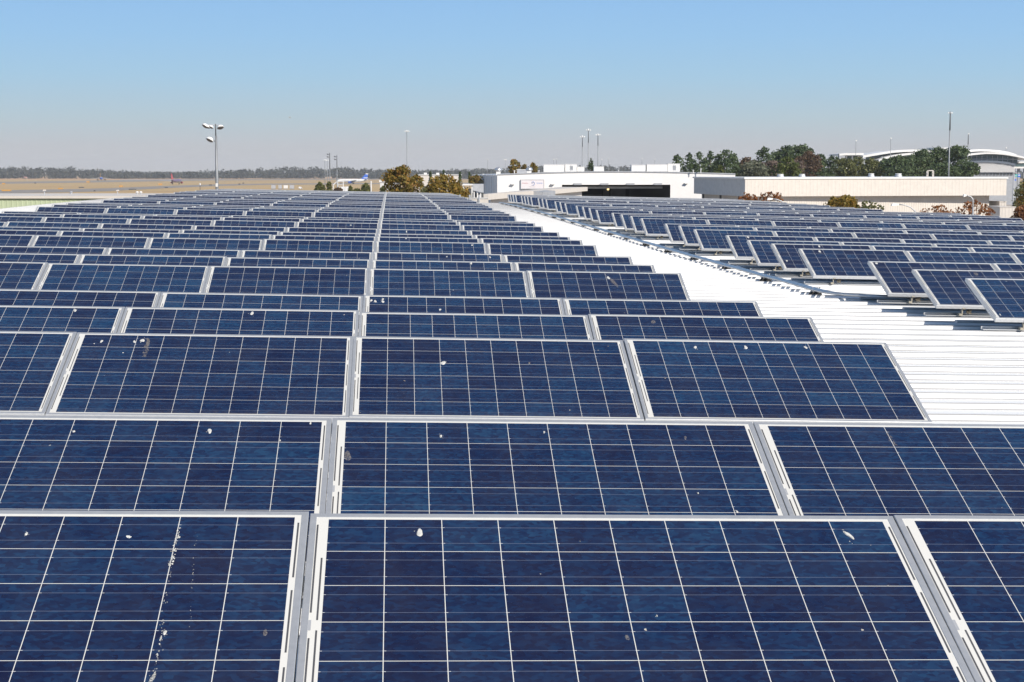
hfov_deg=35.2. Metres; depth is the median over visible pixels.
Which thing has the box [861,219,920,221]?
solar module
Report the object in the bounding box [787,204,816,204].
solar module
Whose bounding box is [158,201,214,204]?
solar module
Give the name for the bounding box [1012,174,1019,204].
road sign
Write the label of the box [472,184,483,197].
grey annex
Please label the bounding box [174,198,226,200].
solar module
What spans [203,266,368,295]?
solar module
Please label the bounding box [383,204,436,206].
solar module
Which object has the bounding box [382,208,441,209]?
solar module
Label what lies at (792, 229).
solar module
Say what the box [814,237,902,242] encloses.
solar module
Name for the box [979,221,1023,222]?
solar module
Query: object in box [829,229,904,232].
solar module
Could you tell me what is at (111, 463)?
solar module
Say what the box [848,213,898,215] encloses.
solar module
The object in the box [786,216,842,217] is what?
solar module
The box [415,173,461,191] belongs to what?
cream building
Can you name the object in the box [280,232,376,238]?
solar module
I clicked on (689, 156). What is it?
pine tree
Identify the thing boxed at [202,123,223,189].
floodlight mast
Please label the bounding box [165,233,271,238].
solar module
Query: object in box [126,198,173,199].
solar module
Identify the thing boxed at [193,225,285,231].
solar module
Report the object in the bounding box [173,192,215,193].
solar module
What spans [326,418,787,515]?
solar module
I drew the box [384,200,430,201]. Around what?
solar module
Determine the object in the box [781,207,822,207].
solar module
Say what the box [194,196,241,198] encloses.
solar module
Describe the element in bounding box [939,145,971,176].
pine tree
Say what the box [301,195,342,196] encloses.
solar module
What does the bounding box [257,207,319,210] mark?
solar module
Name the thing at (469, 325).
solar module
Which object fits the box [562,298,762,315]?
solar module
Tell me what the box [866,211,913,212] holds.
solar module
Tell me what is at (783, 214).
solar module
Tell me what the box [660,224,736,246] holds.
solar module
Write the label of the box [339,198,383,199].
solar module
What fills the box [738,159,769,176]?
olive tree
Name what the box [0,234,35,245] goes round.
solar module
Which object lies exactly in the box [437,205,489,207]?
solar module
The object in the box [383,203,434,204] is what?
solar module
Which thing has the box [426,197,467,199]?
solar module
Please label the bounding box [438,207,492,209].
solar module
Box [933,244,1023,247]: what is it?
solar module
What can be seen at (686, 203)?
solar module
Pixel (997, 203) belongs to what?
annex block
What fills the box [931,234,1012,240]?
solar module
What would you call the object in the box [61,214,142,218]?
solar module
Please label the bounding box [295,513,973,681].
solar module
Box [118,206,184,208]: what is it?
solar module
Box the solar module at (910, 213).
[882,213,931,214]
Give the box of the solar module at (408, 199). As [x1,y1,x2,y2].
[384,199,429,200]
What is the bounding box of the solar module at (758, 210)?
[733,210,782,211]
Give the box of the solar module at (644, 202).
[627,201,667,202]
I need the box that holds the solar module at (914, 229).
[880,228,949,230]
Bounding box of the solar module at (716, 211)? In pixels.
[693,210,744,212]
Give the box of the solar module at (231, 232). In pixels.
[181,229,279,234]
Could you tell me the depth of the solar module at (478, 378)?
9.50 m
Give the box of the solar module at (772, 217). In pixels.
[741,216,800,218]
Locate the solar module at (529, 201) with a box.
[526,197,562,207]
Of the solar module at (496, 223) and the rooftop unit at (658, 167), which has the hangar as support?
the rooftop unit at (658, 167)
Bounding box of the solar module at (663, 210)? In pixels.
[641,209,692,211]
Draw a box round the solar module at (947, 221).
[920,220,979,222]
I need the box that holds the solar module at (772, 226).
[737,225,808,227]
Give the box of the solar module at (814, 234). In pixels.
[773,231,854,237]
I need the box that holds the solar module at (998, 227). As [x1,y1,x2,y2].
[966,225,1023,230]
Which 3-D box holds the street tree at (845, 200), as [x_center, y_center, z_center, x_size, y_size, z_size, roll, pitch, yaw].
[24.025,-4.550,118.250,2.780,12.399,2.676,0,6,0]
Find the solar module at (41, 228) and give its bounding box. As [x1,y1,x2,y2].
[0,226,81,230]
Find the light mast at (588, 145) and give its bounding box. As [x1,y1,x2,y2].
[586,129,590,166]
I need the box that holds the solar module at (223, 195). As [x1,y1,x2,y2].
[200,195,246,196]
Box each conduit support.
[759,273,770,280]
[808,287,821,294]
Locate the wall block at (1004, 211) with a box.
[988,206,1015,217]
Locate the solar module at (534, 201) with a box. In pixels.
[528,197,566,208]
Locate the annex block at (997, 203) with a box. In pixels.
[989,201,1006,205]
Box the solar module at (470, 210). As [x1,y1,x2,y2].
[442,209,500,211]
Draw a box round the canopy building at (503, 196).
[484,187,587,202]
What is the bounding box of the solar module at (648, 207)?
[624,206,672,207]
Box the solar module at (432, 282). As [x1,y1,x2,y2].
[368,268,529,296]
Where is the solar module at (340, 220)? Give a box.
[301,219,379,222]
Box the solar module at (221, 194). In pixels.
[206,194,250,195]
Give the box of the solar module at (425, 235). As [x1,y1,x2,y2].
[377,233,473,237]
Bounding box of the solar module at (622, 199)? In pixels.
[604,199,640,199]
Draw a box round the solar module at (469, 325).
[358,312,592,339]
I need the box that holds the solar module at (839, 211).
[818,210,865,211]
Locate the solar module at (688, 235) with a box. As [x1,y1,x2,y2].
[673,225,754,249]
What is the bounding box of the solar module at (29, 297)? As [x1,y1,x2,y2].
[0,289,160,306]
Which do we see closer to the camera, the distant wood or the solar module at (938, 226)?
the solar module at (938, 226)
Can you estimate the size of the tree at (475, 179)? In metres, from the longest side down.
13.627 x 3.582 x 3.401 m
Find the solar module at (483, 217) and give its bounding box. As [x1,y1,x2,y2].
[449,215,516,220]
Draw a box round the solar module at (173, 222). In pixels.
[128,218,212,225]
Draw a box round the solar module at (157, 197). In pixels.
[130,197,181,198]
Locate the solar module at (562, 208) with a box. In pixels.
[556,202,603,215]
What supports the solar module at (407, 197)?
on the solar roof building at (952, 370)
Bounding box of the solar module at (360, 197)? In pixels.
[340,197,383,198]
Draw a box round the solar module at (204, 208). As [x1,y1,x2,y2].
[185,207,250,210]
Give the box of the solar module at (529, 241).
[480,238,582,244]
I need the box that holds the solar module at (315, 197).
[293,197,338,198]
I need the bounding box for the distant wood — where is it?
[0,165,1022,178]
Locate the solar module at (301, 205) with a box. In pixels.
[271,203,326,206]
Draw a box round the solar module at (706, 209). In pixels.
[683,209,732,210]
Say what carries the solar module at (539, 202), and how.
on the solar roof building at (952, 370)
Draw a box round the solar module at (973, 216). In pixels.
[949,215,1000,217]
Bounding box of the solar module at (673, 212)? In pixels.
[650,211,704,214]
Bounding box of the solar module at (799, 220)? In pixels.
[756,218,818,221]
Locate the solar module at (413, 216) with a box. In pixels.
[381,213,448,219]
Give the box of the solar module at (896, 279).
[859,261,996,303]
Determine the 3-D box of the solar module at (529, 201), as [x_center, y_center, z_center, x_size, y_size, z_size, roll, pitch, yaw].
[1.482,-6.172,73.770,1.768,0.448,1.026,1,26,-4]
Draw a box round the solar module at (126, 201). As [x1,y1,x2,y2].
[101,200,158,203]
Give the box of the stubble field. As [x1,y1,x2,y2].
[0,177,1022,179]
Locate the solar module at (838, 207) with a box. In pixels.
[823,207,853,207]
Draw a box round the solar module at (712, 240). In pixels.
[688,229,774,254]
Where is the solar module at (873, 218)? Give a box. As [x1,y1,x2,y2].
[843,217,899,219]
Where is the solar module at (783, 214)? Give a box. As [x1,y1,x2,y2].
[757,213,811,216]
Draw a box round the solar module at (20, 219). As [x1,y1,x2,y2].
[0,216,44,221]
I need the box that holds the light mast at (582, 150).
[580,135,584,172]
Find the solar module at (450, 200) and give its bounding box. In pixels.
[430,200,467,200]
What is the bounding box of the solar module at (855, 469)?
[753,422,1023,515]
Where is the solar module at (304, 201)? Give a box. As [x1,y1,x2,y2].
[282,201,331,203]
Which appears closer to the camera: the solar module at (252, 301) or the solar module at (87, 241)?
the solar module at (252, 301)
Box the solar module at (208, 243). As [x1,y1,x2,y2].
[147,237,262,249]
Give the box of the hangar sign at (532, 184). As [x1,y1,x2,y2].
[521,180,543,188]
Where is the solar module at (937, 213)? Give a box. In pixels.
[914,212,960,213]
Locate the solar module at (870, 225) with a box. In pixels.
[837,222,903,227]
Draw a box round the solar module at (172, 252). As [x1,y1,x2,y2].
[106,247,240,256]
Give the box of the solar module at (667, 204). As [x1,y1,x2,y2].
[648,204,692,205]
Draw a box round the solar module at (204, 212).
[175,209,244,215]
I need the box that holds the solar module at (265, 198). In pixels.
[242,197,289,199]
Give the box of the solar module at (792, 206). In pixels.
[777,206,808,206]
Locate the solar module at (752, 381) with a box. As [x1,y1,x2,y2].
[623,338,932,423]
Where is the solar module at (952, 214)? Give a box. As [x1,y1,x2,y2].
[932,214,979,215]
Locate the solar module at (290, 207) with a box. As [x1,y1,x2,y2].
[262,206,321,207]
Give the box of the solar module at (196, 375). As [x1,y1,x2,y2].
[45,332,352,433]
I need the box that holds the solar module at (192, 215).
[155,214,229,216]
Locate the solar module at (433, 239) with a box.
[376,236,479,242]
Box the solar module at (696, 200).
[678,200,714,201]
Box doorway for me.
[562,185,669,197]
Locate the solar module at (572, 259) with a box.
[503,255,632,263]
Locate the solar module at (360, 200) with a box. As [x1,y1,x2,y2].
[337,199,383,201]
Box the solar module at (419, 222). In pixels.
[380,220,457,224]
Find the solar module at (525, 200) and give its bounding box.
[522,196,540,206]
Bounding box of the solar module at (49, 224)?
[5,221,100,227]
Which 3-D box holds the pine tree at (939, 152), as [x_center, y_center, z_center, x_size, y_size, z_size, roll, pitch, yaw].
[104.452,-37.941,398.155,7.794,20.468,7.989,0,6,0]
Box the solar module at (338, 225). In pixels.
[296,222,378,228]
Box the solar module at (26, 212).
[2,211,78,213]
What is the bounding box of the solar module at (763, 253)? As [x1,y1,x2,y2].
[740,240,841,271]
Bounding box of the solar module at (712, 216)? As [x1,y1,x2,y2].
[681,215,741,217]
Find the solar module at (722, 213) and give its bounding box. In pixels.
[704,212,757,214]
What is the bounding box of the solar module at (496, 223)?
[458,222,534,228]
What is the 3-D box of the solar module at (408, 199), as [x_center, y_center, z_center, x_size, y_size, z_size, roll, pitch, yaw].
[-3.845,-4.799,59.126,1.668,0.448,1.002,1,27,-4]
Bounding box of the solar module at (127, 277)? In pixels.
[36,263,209,292]
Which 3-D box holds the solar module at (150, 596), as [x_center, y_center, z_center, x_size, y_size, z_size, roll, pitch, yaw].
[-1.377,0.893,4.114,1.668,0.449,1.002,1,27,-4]
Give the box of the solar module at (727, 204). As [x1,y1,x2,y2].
[709,203,748,204]
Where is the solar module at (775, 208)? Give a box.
[747,207,792,209]
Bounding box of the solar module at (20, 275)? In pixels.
[0,262,47,289]
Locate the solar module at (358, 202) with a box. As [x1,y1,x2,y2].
[332,202,382,203]
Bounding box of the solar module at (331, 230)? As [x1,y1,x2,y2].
[286,227,377,232]
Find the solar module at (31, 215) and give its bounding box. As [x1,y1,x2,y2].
[0,213,61,216]
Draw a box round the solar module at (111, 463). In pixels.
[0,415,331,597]
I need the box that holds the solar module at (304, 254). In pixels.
[240,250,372,259]
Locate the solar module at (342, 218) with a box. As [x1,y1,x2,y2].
[306,217,379,219]
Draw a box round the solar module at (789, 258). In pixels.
[764,243,872,276]
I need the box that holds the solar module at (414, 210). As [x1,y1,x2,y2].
[382,209,443,211]
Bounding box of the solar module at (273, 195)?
[251,195,295,196]
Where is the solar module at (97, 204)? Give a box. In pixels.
[66,203,129,205]
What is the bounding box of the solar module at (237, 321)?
[117,307,358,337]
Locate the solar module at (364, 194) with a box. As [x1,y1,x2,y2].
[348,193,384,194]
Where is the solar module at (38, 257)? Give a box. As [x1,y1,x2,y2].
[0,253,80,262]
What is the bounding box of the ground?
[0,173,1022,192]
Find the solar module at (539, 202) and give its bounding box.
[535,198,575,209]
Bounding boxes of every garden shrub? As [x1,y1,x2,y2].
[314,182,325,190]
[325,181,332,190]
[361,182,369,191]
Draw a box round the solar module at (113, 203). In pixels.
[79,202,139,204]
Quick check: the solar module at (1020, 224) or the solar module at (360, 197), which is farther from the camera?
the solar module at (360, 197)
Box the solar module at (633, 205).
[610,204,656,206]
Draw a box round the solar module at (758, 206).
[737,206,780,207]
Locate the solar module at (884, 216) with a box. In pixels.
[864,215,917,218]
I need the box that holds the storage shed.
[379,180,393,190]
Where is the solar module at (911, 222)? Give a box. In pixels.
[881,221,942,223]
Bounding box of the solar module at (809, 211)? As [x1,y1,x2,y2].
[783,211,832,212]
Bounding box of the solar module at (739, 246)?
[720,235,814,263]
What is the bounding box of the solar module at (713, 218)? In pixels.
[693,217,755,219]
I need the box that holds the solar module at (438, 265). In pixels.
[371,260,514,270]
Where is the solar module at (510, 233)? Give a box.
[469,230,559,235]
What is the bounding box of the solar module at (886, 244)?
[840,242,933,246]
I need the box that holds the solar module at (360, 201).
[333,200,383,202]
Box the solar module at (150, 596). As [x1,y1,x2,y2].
[0,510,308,681]
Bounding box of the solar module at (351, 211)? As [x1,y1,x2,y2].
[316,210,381,212]
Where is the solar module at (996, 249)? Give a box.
[969,247,1023,252]
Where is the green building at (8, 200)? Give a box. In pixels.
[0,193,172,208]
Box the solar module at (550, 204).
[543,199,586,211]
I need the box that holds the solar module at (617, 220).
[608,213,669,230]
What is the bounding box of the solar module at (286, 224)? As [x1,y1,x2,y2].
[212,220,296,227]
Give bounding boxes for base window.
[979,173,1015,174]
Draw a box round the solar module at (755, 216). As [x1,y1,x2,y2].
[728,215,785,216]
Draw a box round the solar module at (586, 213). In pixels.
[578,207,632,222]
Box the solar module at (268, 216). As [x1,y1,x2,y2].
[230,215,305,218]
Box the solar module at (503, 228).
[461,225,543,231]
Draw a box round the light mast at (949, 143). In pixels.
[948,111,952,176]
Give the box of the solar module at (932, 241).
[901,239,989,244]
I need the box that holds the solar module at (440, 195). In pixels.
[423,195,459,196]
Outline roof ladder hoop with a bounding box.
[926,170,933,176]
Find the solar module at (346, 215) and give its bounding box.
[313,212,380,217]
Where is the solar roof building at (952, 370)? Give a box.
[0,196,1023,669]
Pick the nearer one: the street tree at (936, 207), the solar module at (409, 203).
the solar module at (409, 203)
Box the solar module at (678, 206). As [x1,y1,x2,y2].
[656,205,701,207]
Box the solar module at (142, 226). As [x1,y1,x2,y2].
[99,223,193,229]
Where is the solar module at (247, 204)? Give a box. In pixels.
[215,202,270,205]
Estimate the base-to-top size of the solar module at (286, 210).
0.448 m
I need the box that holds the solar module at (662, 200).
[648,200,677,200]
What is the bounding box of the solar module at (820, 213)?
[796,212,847,214]
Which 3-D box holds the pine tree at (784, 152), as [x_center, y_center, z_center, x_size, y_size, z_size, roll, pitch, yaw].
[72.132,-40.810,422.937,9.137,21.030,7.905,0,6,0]
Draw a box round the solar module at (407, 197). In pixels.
[385,196,425,198]
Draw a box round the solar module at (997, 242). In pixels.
[987,240,1023,244]
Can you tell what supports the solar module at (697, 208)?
on the solar roof building at (952, 370)
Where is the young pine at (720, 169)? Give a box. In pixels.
[714,165,725,172]
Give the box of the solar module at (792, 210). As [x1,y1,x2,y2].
[770,209,817,210]
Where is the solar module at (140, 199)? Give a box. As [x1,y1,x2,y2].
[112,198,166,200]
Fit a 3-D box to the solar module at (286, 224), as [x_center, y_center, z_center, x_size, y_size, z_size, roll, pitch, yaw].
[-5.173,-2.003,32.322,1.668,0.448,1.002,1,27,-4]
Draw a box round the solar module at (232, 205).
[201,205,261,206]
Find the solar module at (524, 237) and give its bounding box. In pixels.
[474,235,569,239]
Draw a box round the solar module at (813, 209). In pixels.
[793,208,837,209]
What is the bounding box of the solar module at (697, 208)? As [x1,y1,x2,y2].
[673,207,721,209]
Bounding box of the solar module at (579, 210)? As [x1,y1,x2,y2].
[572,206,623,220]
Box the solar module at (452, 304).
[363,295,564,314]
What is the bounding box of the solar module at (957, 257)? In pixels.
[905,251,1018,263]
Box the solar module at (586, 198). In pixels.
[567,198,603,199]
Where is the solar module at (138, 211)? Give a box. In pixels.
[105,208,175,214]
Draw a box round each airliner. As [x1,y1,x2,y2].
[160,174,188,183]
[337,173,367,183]
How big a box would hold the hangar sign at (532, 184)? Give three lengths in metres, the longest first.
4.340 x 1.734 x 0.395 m
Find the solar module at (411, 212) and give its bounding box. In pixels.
[382,211,445,213]
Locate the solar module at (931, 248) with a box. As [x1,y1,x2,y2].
[870,245,971,251]
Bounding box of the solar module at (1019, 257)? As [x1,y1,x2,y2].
[1011,253,1023,263]
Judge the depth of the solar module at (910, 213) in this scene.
53.61 m
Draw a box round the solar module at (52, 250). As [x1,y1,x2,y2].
[0,246,107,253]
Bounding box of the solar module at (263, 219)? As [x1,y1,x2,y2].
[222,217,300,221]
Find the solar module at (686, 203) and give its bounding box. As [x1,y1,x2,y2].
[668,202,708,203]
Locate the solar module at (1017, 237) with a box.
[1009,235,1023,240]
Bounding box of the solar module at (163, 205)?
[130,204,193,206]
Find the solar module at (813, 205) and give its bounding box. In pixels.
[790,205,829,206]
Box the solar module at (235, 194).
[216,193,258,194]
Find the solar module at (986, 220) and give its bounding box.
[956,219,1013,221]
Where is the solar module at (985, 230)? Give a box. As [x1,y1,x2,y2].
[950,229,1019,231]
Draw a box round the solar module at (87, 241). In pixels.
[31,235,149,247]
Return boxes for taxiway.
[0,183,468,192]
[120,179,200,179]
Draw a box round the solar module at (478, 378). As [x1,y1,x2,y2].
[349,336,643,420]
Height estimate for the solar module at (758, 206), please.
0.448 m
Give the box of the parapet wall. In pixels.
[459,195,487,202]
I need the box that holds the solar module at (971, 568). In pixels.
[893,515,1023,681]
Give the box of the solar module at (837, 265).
[791,248,911,284]
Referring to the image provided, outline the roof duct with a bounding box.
[517,169,526,172]
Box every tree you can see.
[379,164,418,191]
[409,174,423,192]
[420,183,430,192]
[422,173,472,197]
[458,171,461,182]
[468,174,483,192]
[508,159,521,174]
[530,162,537,172]
[587,158,593,170]
[670,154,688,171]
[681,152,694,171]
[687,151,708,172]
[705,151,714,172]
[707,149,741,176]
[729,153,740,173]
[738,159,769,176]
[738,192,757,200]
[739,157,757,165]
[755,145,774,161]
[758,191,783,201]
[762,160,786,176]
[773,145,804,168]
[787,160,806,175]
[790,144,814,176]
[794,151,823,176]
[807,154,830,176]
[823,155,841,176]
[823,194,861,207]
[829,158,860,176]
[850,155,867,176]
[857,157,883,176]
[857,200,884,209]
[878,158,893,176]
[884,155,911,176]
[896,154,928,176]
[913,148,937,176]
[919,204,954,212]
[928,146,950,163]
[928,161,960,176]
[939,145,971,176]
[954,199,995,215]
[958,160,980,176]
[1010,205,1023,220]
[1011,179,1023,212]
[1015,182,1023,206]
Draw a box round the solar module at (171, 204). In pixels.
[140,203,200,205]
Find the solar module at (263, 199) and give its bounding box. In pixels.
[233,198,282,200]
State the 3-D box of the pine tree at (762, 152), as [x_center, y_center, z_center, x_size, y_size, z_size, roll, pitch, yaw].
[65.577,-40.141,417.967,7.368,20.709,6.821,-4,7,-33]
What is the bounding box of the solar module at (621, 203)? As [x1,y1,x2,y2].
[604,203,647,204]
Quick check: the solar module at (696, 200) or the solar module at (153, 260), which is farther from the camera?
the solar module at (696, 200)
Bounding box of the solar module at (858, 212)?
[833,212,881,213]
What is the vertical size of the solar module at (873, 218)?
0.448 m
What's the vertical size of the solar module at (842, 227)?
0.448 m
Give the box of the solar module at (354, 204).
[330,203,382,204]
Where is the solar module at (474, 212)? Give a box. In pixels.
[444,211,505,213]
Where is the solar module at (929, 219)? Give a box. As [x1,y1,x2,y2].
[900,219,956,220]
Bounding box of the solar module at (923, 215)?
[899,214,949,216]
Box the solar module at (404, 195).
[385,194,422,195]
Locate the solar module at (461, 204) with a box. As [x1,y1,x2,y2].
[435,204,485,205]
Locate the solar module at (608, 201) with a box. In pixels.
[587,200,627,202]
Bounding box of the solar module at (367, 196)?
[343,196,384,197]
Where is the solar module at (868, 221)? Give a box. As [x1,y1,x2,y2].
[818,219,880,222]
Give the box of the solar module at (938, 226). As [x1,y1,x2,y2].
[902,223,968,229]
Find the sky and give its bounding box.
[0,0,1023,172]
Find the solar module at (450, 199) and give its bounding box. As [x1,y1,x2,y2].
[430,199,472,200]
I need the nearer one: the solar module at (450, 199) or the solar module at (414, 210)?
the solar module at (414, 210)
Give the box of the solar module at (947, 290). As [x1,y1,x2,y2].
[902,269,1023,316]
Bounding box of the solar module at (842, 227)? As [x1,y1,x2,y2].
[808,226,879,228]
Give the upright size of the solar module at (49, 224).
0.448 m
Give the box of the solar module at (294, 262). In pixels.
[225,257,370,282]
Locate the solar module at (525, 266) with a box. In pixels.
[513,262,655,272]
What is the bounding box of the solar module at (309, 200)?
[283,200,332,201]
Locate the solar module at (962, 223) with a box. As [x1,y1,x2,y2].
[942,222,1003,224]
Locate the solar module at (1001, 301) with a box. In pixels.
[955,278,1023,330]
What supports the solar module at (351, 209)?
on the solar roof building at (952, 370)
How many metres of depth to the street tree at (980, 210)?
114.31 m
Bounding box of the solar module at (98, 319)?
[0,305,124,332]
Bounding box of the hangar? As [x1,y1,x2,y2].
[472,171,734,202]
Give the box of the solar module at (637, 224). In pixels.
[626,216,693,235]
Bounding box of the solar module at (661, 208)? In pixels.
[633,208,682,209]
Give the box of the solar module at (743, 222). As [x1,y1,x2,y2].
[706,219,773,225]
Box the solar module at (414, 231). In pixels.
[378,229,468,234]
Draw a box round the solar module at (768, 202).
[751,202,786,202]
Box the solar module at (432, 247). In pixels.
[375,241,486,253]
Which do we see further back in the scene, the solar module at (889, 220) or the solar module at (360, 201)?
the solar module at (360, 201)
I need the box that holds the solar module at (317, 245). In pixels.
[262,239,374,259]
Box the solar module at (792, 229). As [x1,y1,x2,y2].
[754,227,830,231]
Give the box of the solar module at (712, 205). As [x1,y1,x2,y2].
[693,205,736,206]
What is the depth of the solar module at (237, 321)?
11.46 m
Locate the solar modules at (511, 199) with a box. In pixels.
[0,189,1023,232]
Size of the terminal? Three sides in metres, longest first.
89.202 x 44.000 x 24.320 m
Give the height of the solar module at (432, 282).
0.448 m
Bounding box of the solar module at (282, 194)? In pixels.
[259,194,300,195]
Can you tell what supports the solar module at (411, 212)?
on the solar roof building at (952, 370)
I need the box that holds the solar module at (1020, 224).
[1003,223,1023,225]
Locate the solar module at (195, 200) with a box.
[167,200,220,201]
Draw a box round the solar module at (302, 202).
[276,201,328,203]
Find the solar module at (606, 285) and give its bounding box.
[526,270,689,299]
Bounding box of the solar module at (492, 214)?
[446,212,510,215]
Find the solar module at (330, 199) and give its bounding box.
[290,198,336,200]
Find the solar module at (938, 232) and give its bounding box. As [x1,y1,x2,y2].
[904,230,979,234]
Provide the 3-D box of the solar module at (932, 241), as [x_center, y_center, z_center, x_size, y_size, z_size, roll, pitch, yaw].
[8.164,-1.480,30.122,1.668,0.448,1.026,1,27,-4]
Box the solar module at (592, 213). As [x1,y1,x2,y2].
[585,208,640,224]
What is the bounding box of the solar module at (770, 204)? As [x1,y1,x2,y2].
[749,204,789,205]
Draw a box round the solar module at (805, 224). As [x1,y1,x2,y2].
[772,221,838,226]
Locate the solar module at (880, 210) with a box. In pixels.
[838,209,883,211]
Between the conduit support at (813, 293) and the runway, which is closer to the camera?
the conduit support at (813, 293)
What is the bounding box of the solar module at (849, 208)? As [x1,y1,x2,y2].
[831,208,867,208]
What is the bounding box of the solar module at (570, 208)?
[561,203,610,217]
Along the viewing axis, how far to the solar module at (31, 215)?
34.00 m
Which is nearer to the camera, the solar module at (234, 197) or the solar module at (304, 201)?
the solar module at (304, 201)
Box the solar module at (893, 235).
[852,232,934,239]
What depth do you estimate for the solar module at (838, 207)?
62.48 m
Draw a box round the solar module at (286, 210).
[251,208,315,211]
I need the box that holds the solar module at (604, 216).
[592,210,650,226]
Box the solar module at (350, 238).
[272,235,375,240]
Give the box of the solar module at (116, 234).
[58,231,166,237]
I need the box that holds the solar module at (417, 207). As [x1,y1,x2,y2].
[383,206,437,208]
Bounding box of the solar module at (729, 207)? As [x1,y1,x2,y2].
[702,206,747,208]
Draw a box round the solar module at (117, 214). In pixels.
[79,213,154,215]
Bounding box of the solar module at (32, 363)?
[0,331,76,415]
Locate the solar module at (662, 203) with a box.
[641,203,683,204]
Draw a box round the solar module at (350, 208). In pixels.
[322,207,381,208]
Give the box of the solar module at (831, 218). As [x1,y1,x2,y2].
[801,218,860,219]
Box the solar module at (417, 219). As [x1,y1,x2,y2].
[380,218,454,221]
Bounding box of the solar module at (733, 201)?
[715,201,750,202]
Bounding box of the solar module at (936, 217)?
[917,216,970,219]
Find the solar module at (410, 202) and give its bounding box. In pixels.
[384,202,432,203]
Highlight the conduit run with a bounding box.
[499,202,928,298]
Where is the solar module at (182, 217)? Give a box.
[142,215,221,219]
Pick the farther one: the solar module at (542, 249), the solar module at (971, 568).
the solar module at (542, 249)
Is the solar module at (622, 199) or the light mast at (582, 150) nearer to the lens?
the solar module at (622, 199)
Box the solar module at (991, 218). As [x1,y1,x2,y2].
[969,217,1022,220]
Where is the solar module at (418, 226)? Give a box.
[379,223,461,229]
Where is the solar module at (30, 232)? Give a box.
[0,229,59,235]
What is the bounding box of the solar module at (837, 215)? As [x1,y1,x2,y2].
[811,214,864,217]
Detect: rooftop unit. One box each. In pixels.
[543,164,564,171]
[565,164,576,171]
[593,166,603,170]
[631,165,645,170]
[645,164,667,171]
[667,164,679,171]
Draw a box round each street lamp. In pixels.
[891,203,915,211]
[963,194,973,214]
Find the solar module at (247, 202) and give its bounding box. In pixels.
[221,201,275,202]
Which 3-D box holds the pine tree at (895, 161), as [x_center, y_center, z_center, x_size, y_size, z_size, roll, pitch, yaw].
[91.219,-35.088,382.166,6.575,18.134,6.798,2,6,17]
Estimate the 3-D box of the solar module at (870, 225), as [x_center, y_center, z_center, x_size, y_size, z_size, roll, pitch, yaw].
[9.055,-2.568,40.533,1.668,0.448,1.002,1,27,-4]
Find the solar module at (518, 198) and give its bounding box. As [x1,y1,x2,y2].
[513,195,542,204]
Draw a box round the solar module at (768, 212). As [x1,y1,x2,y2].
[745,211,796,213]
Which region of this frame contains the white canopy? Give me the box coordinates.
[462,184,473,196]
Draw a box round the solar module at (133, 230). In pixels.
[81,228,180,232]
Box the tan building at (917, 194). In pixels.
[693,177,1007,215]
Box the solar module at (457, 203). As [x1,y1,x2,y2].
[434,202,482,204]
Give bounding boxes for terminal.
[829,148,1023,204]
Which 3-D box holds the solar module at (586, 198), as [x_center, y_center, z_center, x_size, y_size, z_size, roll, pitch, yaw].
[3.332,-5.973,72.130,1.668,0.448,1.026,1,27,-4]
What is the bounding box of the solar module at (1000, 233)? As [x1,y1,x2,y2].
[978,232,1023,234]
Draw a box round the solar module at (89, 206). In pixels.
[51,204,118,207]
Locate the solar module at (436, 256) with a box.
[373,252,503,261]
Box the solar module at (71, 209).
[35,207,106,212]
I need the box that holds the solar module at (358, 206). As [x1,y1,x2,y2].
[327,204,382,207]
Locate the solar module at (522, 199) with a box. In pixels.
[518,196,554,205]
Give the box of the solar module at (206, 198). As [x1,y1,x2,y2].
[182,197,232,198]
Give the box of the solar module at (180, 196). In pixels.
[146,195,194,197]
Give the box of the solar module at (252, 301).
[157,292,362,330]
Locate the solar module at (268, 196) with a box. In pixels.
[247,196,292,197]
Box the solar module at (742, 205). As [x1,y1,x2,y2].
[727,205,758,205]
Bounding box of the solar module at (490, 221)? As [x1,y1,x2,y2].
[454,220,527,222]
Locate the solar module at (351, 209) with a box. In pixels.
[320,208,381,210]
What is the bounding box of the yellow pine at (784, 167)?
[769,156,803,176]
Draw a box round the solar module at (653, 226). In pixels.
[636,218,707,239]
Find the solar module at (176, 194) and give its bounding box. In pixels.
[154,194,199,195]
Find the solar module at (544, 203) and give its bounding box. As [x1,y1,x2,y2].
[539,199,570,210]
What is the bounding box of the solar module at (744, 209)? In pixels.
[722,208,769,209]
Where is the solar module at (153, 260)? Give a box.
[77,254,226,265]
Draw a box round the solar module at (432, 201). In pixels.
[431,200,477,203]
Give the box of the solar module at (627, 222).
[616,214,680,233]
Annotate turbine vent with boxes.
[495,167,501,174]
[526,167,532,172]
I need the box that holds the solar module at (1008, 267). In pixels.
[992,263,1023,270]
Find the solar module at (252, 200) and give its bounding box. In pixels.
[227,199,278,201]
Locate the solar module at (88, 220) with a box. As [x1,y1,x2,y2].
[43,217,128,223]
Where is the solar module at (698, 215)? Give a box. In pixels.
[670,214,727,215]
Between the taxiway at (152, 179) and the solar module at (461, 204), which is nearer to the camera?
the solar module at (461, 204)
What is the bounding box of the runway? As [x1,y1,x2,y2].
[0,179,380,183]
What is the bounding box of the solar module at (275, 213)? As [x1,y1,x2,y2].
[244,211,312,216]
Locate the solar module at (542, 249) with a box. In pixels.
[486,243,597,255]
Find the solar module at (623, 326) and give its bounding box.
[588,314,822,340]
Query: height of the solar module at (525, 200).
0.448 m
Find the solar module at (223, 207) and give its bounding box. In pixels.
[194,206,256,207]
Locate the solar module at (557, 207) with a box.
[551,201,597,214]
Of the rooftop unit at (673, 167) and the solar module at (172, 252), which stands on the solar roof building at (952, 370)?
the solar module at (172, 252)

